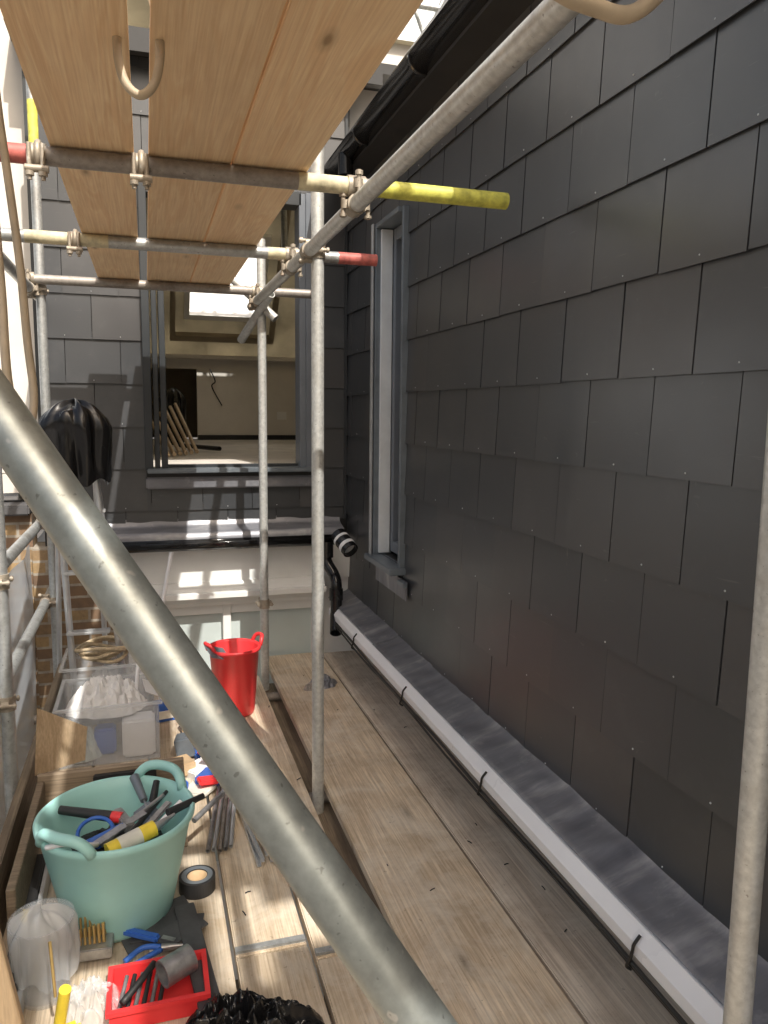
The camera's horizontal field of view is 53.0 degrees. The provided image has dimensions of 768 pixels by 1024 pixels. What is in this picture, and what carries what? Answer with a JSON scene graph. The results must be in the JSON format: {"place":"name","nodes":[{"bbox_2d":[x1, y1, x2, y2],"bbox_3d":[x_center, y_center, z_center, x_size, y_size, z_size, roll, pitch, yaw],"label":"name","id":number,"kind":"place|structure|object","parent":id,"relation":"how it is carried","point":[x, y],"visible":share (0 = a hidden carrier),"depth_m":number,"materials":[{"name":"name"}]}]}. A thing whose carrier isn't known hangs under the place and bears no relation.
{"place":"outdoors","nodes":[
{"label":"outdoors","id":0,"kind":"place"},
{"bbox_2d":[3,437,197,537],"bbox_3d":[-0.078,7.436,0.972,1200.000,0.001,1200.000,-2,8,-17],"label":"ground","id":1,"kind":"structure","parent":0,"point":[16,498],"depth_m":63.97,"materials":[{"name":"grey concrete"}]},
{"bbox_2d":[5,512,39,708],"bbox_3d":[-2.731,3.427,4.891,1.240,6.880,0.200,-2,8,-17],"label":"brick return","id":2,"kind":"object","parent":1,"relation":"on","point":[16,527],"visible":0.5,"depth_m":4.53,"materials":[{"name":"brown brick"}]},
{"bbox_2d":[4,500,31,515],"bbox_3d":[-2.688,-0.010,4.417,1.240,0.060,0.310,-2,8,-17],"label":"coping","id":3,"kind":"object","parent":2,"relation":"on","point":[16,508],"visible":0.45,"depth_m":4.44,"materials":[{"name":"stone"}]},
{"bbox_2d":[32,542,128,984],"bbox_3d":[-1.888,3.504,5.141,0.515,6.680,0.240,-2,8,-17],"label":"brickwork","id":4,"kind":"object","parent":1,"relation":"on","point":[86,612],"visible":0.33,"depth_m":4.63,"materials":[{"name":"brick"}]},
{"bbox_2d":[150,893,311,979],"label":"wall below","id":5,"kind":"structure","parent":1,"relation":"on","point":[231,947],"depth_m":5.11,"materials":[{"name":"paint"}]},
{"bbox_2d":[128,599,311,904],"bbox_3d":[-1.002,1.546,4.989,1.190,2.020,0.250,-2,8,-17],"label":"white bay window","id":6,"kind":"structure","parent":5,"relation":"on","point":[227,610],"depth_m":4.78,"materials":[{"name":"paint"}]},
{"bbox_2d":[143,608,310,860],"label":"bay panels","id":7,"kind":"object","parent":6,"relation":"attached to","point":[289,631],"visible":0.07,"depth_m":4.88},
{"bbox_2d":[324,577,360,652],"bbox_3d":[-0.309,1.464,5.213,0.270,2.140,0.210,-2,8,-17],"label":"side return","id":8,"kind":"object","parent":5,"relation":"on","point":[336,643],"depth_m":5.00,"materials":[{"name":"white paint"}]},
{"bbox_2d":[130,545,349,583],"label":"top wall","id":9,"kind":"structure","parent":8,"relation":"on","point":[216,565],"depth_m":4.73,"materials":[{"name":"white paint"}]},
{"bbox_2d":[0,0,413,545],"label":"slate clad dormer","id":10,"kind":"object","parent":9,"relation":"on","point":[122,360],"visible":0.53,"depth_m":4.68,"materials":[{"name":"stone"}]},
{"bbox_2d":[159,387,186,444],"bbox_3d":[-2.268,-1.004,8.243,0.307,0.655,0.269,-2,8,-17],"label":"rubbish bag","id":11,"kind":"object","parent":10,"relation":"on","point":[174,395],"visible":0.56,"depth_m":8.15,"materials":[{"name":"plastic"}]},
{"bbox_2d":[152,403,198,456],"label":"timber offcuts","id":12,"kind":"object","parent":10,"relation":"on","point":[182,445],"visible":0.68,"depth_m":6.89,"materials":[{"name":"brown wood"}]},
{"bbox_2d":[178,443,221,450],"bbox_3d":[-1.704,-0.600,7.096,0.680,0.045,0.040,8,10,44],"label":"waste pipe","id":13,"kind":"object","parent":10,"relation":"on","point":[208,447],"visible":0.64,"depth_m":6.98,"materials":[{"name":"black plastic"}]},
{"bbox_2d":[137,182,300,469],"bbox_3d":[-0.974,-1.093,4.660,0.940,1.660,0.160,-2,8,-17],"label":"window frame","id":14,"kind":"structure","parent":10,"relation":"in","point":[293,202],"depth_m":4.52,"materials":[{"name":"grey metal"}]},
{"bbox_2d":[122,534,334,552],"bbox_3d":[-0.959,0.195,4.615,1.350,0.058,0.110,-2,8,-17],"label":"black gutter","id":15,"kind":"object","parent":10,"relation":"attached to","point":[203,544],"visible":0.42,"depth_m":4.58,"materials":[{"name":"plastic"}]},
{"bbox_2d":[295,193,311,466],"bbox_3d":[-0.499,-1.105,4.808,0.085,1.655,0.155,-2,8,-17],"label":"window frame right","id":16,"kind":"structure","parent":10,"relation":"in","point":[303,212],"depth_m":4.76,"materials":[{"name":"grey metal"}]},
{"bbox_2d":[281,0,444,247],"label":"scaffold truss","id":17,"kind":"object","parent":10,"relation":"on","point":[422,6],"depth_m":7.26,"materials":[{"name":"silver metal"}]},
{"bbox_2d":[190,0,439,311],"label":"temporary roof sheeting","id":18,"kind":"object","parent":17,"relation":"on","point":[246,275],"depth_m":12.09,"materials":[{"name":"white plastic"}]},
{"bbox_2d":[151,576,326,607],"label":"cornice","id":19,"kind":"structure","parent":9,"relation":"attached to","point":[206,593],"depth_m":4.69,"materials":[{"name":"white paint"}]},
{"bbox_2d":[0,0,767,1023],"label":"scaffold frame","id":20,"kind":"object","parent":1,"relation":"on","point":[542,24],"visible":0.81,"depth_m":2.34,"materials":[{"name":"silver metal"}]},
{"bbox_2d":[0,930,24,1023],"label":"leaning plank","id":21,"kind":"object","parent":20,"relation":"on","point":[10,1010],"visible":1,"depth_m":1.56,"materials":[{"name":"brown wood"}]},
{"bbox_2d":[0,93,37,418],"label":"hanging hose","id":22,"kind":"object","parent":20,"relation":"hanging from","point":[22,292],"visible":0.79,"depth_m":1.40,"materials":[{"name":"plastic"}]},
{"bbox_2d":[0,493,44,833],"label":"debris netting","id":23,"kind":"object","parent":20,"relation":"attached to","point":[21,607],"visible":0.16,"depth_m":4.02,"materials":[{"name":"white"}]},
{"bbox_2d":[7,854,49,1012],"bbox_3d":[-1.042,1.214,2.252,0.055,0.086,0.670,-2,8,-17],"label":"trowel","id":24,"kind":"object","parent":20,"relation":"on","point":[22,949],"visible":0.53,"depth_m":2.20,"materials":[{"name":"metal"}]},
{"bbox_2d":[48,941,70,1023],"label":"screwdriver","id":25,"kind":"object","parent":20,"relation":"on","point":[63,1000],"visible":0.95,"depth_m":1.83,"materials":[{"name":"yellow"}]},
{"bbox_2d":[35,708,86,775],"bbox_3d":[-1.238,0.871,2.958,0.190,0.240,0.070,-2,8,-17],"label":"plywood offcut","id":26,"kind":"object","parent":20,"relation":"attached to","point":[60,742],"visible":1,"depth_m":2.95,"materials":[{"name":"brown wood"}]},
{"bbox_2d":[38,398,126,720],"bbox_3d":[-1.488,0.239,3.855,0.382,1.601,0.508,-2,8,-17],"label":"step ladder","id":27,"kind":"object","parent":20,"relation":"on","point":[78,433],"visible":0.77,"depth_m":3.61,"materials":[{"name":"metal"}]},
{"bbox_2d":[59,911,114,964],"bbox_3d":[-0.853,1.148,2.223,0.141,0.207,0.163,-1,8,-13],"label":"drill bit case","id":28,"kind":"object","parent":20,"relation":"on","point":[94,942],"visible":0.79,"depth_m":2.17,"materials":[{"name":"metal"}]},
{"bbox_2d":[5,757,187,946],"bbox_3d":[-0.908,1.099,2.549,0.510,0.239,0.685,-2,8,-17],"label":"wooden crate","id":29,"kind":"object","parent":20,"relation":"on","point":[50,786],"visible":0.42,"depth_m":2.64,"materials":[{"name":"brown wood"}]},
{"bbox_2d":[64,663,158,763],"bbox_3d":[-1.253,0.819,3.532,0.450,0.530,0.410,-2,8,-17],"label":"sheet","id":30,"kind":"object","parent":20,"relation":"on","point":[106,696],"visible":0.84,"depth_m":3.44,"materials":[{"name":"white plastic"}]},
{"bbox_2d":[85,663,150,719],"bbox_3d":[-1.402,0.879,3.958,0.450,0.298,0.370,-2,8,-17],"label":"plastic bag","id":31,"kind":"object","parent":20,"relation":"on","point":[112,670],"visible":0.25,"depth_m":3.96,"materials":[{"name":"clear plastic"}]},
{"bbox_2d":[74,635,127,663],"bbox_3d":[-1.399,0.697,3.858,0.282,0.108,0.226,-2,8,-17],"label":"coiled rope","id":32,"kind":"object","parent":31,"relation":"on","point":[102,653],"visible":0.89,"depth_m":3.79,"materials":[{"name":"beige fabric"}]},
{"bbox_2d":[33,760,204,942],"bbox_3d":[-0.802,1.048,2.372,0.498,0.388,0.470,-2,8,-17],"label":"tool tub","id":33,"kind":"object","parent":20,"relation":"on","point":[112,848],"visible":0.98,"depth_m":2.26,"materials":[{"name":"teal plastic"}]},
{"bbox_2d":[112,0,164,99],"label":"hanging hose","id":34,"kind":"object","parent":20,"relation":"hanging from","point":[148,90],"visible":0.77,"depth_m":1.40,"materials":[{"name":"plastic"}]},
{"bbox_2d":[123,943,182,963],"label":"pliers","id":35,"kind":"object","parent":20,"relation":"on","point":[157,949],"visible":0.81,"depth_m":2.18,"materials":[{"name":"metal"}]},
{"bbox_2d":[105,944,210,1023],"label":"red tool tray","id":36,"kind":"object","parent":20,"relation":"on","point":[154,990],"visible":1,"depth_m":2.02,"materials":[{"name":"plastic"}]},
{"bbox_2d":[161,552,173,603],"bbox_3d":[-1.255,0.410,4.442,0.024,0.356,0.109,6,9,37],"label":"white stick","id":37,"kind":"object","parent":20,"relation":"attached to","point":[167,576],"visible":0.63,"depth_m":4.43,"materials":[{"name":"plastic"}]},
{"bbox_2d":[153,699,182,731],"bbox_3d":[-0.991,0.995,3.802,0.394,0.119,0.168,6,9,34],"label":"blue screw box","id":38,"kind":"object","parent":20,"relation":"on","point":[162,712],"visible":0.3,"depth_m":3.84,"materials":[{"name":"cardboard"}]},
{"bbox_2d":[121,895,220,1017],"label":"slate offcuts","id":39,"kind":"object","parent":20,"relation":"on","point":[182,920],"visible":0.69,"depth_m":2.25,"materials":[{"name":"grey stone"}]},
{"bbox_2d":[123,928,175,942],"bbox_3d":[-0.682,1.228,2.234,0.158,0.028,0.025,2,8,11],"label":"utility knife","id":40,"kind":"object","parent":39,"relation":"on","point":[145,935],"visible":0.99,"depth_m":2.23,"materials":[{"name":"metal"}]},
{"bbox_2d":[172,732,218,796],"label":"fixings packets","id":41,"kind":"object","parent":20,"relation":"on","point":[201,775],"visible":0.48,"depth_m":3.26,"materials":[{"name":"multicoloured plastic"}]},
{"bbox_2d":[179,865,215,899],"bbox_3d":[-0.607,1.202,2.506,0.116,0.050,0.116,-2,8,-17],"label":"tape roll","id":42,"kind":"object","parent":20,"relation":"on","point":[196,882],"visible":1,"depth_m":2.48,"materials":[{"name":"plastic"}]},
{"bbox_2d":[192,790,225,822],"bbox_3d":[-0.605,1.040,2.801,0.020,0.060,0.272,4,8,25],"label":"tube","id":43,"kind":"object","parent":20,"relation":"on","point":[209,805],"visible":0.63,"depth_m":2.75,"materials":[{"name":"metal"}]},
{"bbox_2d":[0,0,422,284],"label":"scaffold platform","id":44,"kind":"structure","parent":20,"relation":"on","point":[276,84],"depth_m":1.67,"materials":[{"name":"brown wood"}]},
{"bbox_2d":[206,784,235,852],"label":"steel rods","id":45,"kind":"object","parent":20,"relation":"on","point":[227,805],"visible":0.58,"depth_m":2.85,"materials":[{"name":"metal"}]},
{"bbox_2d":[0,369,457,1023],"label":"scaffold brace","id":46,"kind":"object","parent":20,"relation":"attached to","point":[372,953],"visible":1,"depth_m":0.66,"materials":[{"name":"silver metal"}]},
{"bbox_2d":[203,632,263,716],"bbox_3d":[-0.768,0.837,3.966,0.313,0.395,0.276,-2,8,-17],"label":"red bucket","id":47,"kind":"object","parent":20,"relation":"on","point":[234,665],"visible":0.84,"depth_m":3.88,"materials":[{"name":"plastic"}]},
{"bbox_2d":[186,987,324,1023],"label":"black rubbish sack","id":48,"kind":"object","parent":20,"relation":"on","point":[245,1006],"visible":1,"depth_m":1.91,"materials":[{"name":"black plastic"}]},
{"bbox_2d":[239,813,272,866],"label":"metal strips","id":49,"kind":"object","parent":20,"relation":"on","point":[258,855],"visible":0.21,"depth_m":2.73,"materials":[{"name":"metal"}]},
{"bbox_2d":[0,650,694,1023],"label":"scaffold deck","id":50,"kind":"structure","parent":20,"relation":"on","point":[484,914],"depth_m":2.48,"materials":[{"name":"brown wood"}]},
{"bbox_2d":[303,674,337,690],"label":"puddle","id":51,"kind":"object","parent":50,"relation":"on","point":[329,681],"visible":0.61,"depth_m":4.31,"materials":[{"name":"grey liquid"}]},
{"bbox_2d":[554,0,663,24],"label":"hanging hose","id":52,"kind":"object","parent":20,"relation":"hanging from","point":[610,12],"visible":1,"depth_m":0.95,"materials":[{"name":"plastic"}]},
{"bbox_3d":[1.072,4.206,1.897,0.280,6.190,7.900,-2,8,-17],"label":"lower wall","id":53,"kind":"object","parent":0,"visible":0},
{"bbox_2d":[329,608,723,1023],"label":"white rain gutter","id":54,"kind":"object","parent":53,"relation":"attached to","point":[696,1000],"visible":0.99,"depth_m":2.13,"materials":[{"name":"plastic"}]},
{"bbox_2d":[324,528,357,635],"bbox_3d":[-0.281,0.421,4.726,0.174,0.650,0.283,-3,8,-24],"label":"black downpipe","id":55,"kind":"object","parent":54,"relation":"on","point":[344,542],"visible":0.84,"depth_m":4.69,"materials":[{"name":"plastic"}]},
{"bbox_2d":[328,589,397,644],"bbox_3d":[-0.140,0.564,4.496,0.146,0.102,1.100,-2,8,-17],"label":"lead flashing","id":56,"kind":"object","parent":54,"relation":"on","point":[370,624],"visible":0.73,"depth_m":4.35,"materials":[{"name":"grey metal"}]},
{"bbox_2d":[372,635,487,736],"bbox_3d":[0.185,0.712,3.445,0.146,0.102,1.200,-2,8,-17],"label":"lead flashing","id":57,"kind":"object","parent":54,"relation":"on","point":[455,707],"visible":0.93,"depth_m":3.33,"materials":[{"name":"grey metal"}]},
{"bbox_2d":[457,716,767,1023],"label":"lead flashing","id":58,"kind":"object","parent":54,"relation":"on","point":[684,926],"visible":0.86,"depth_m":2.00,"materials":[{"name":"grey metal"}]},
{"bbox_2d":[386,272,727,815],"bbox_3d":[1.032,-0.209,1.294,0.259,2.700,7.900,-2,8,-17],"label":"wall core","id":59,"kind":"object","parent":53,"relation":"on","point":[393,555],"depth_m":4.09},
{"bbox_2d":[364,553,405,575],"bbox_3d":[0.035,0.271,4.089,0.160,0.033,0.480,-2,8,-17],"label":"window sill","id":60,"kind":"structure","parent":59,"relation":"attached to","point":[388,566],"depth_m":4.00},
{"bbox_2d":[369,224,401,554],"bbox_3d":[0.083,-0.621,3.984,0.200,1.800,0.460,-2,8,-17],"label":"window reveal","id":61,"kind":"structure","parent":59,"relation":"attached to","point":[388,437],"depth_m":4.12,"materials":[{"name":"metal"}]},
{"bbox_2d":[372,205,409,567],"bbox_3d":[0.053,-0.604,3.972,0.105,1.770,0.420,-2,8,-17],"label":"window outer trim","id":62,"kind":"structure","parent":59,"relation":"attached to","point":[395,218],"depth_m":3.86,"materials":[{"name":"grey metal"}]},
{"bbox_2d":[353,0,534,176],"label":"soffit","id":63,"kind":"structure","parent":59,"relation":"attached to","point":[488,26],"depth_m":3.02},
{"bbox_2d":[324,0,488,175],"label":"black eaves gutter","id":64,"kind":"object","parent":63,"relation":"attached to","point":[448,23],"visible":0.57,"depth_m":3.12,"materials":[{"name":"plastic"}]},
{"bbox_2d":[346,0,767,961],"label":"slates","id":65,"kind":"object","parent":59,"relation":"attached to","point":[636,550],"visible":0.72,"depth_m":2.16,"materials":[{"name":"stone"}]},
{"bbox_2d":[376,567,406,600],"bbox_3d":[0.034,0.361,4.053,0.006,0.095,0.530,-2,8,-17],"label":"lead apron","id":66,"kind":"object","parent":65,"relation":"attached to","point":[387,580],"visible":0.79,"depth_m":4.03,"materials":[{"name":"grey metal"}]},
{"bbox_2d":[397,579,406,587],"bbox_3d":[0.090,0.356,3.822,0.023,0.025,0.100,-2,8,-17],"label":"lead saddle","id":67,"kind":"object","parent":66,"relation":"attached to","point":[402,583],"visible":1,"depth_m":3.79,"materials":[{"name":"grey metal"}]},
{"bbox_2d":[350,17,758,867],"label":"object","id":68,"kind":"object","parent":65,"relation":"attached to","point":[514,453],"visible":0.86,"depth_m":2.30,"materials":[{"name":"grey metal"}]}
]}

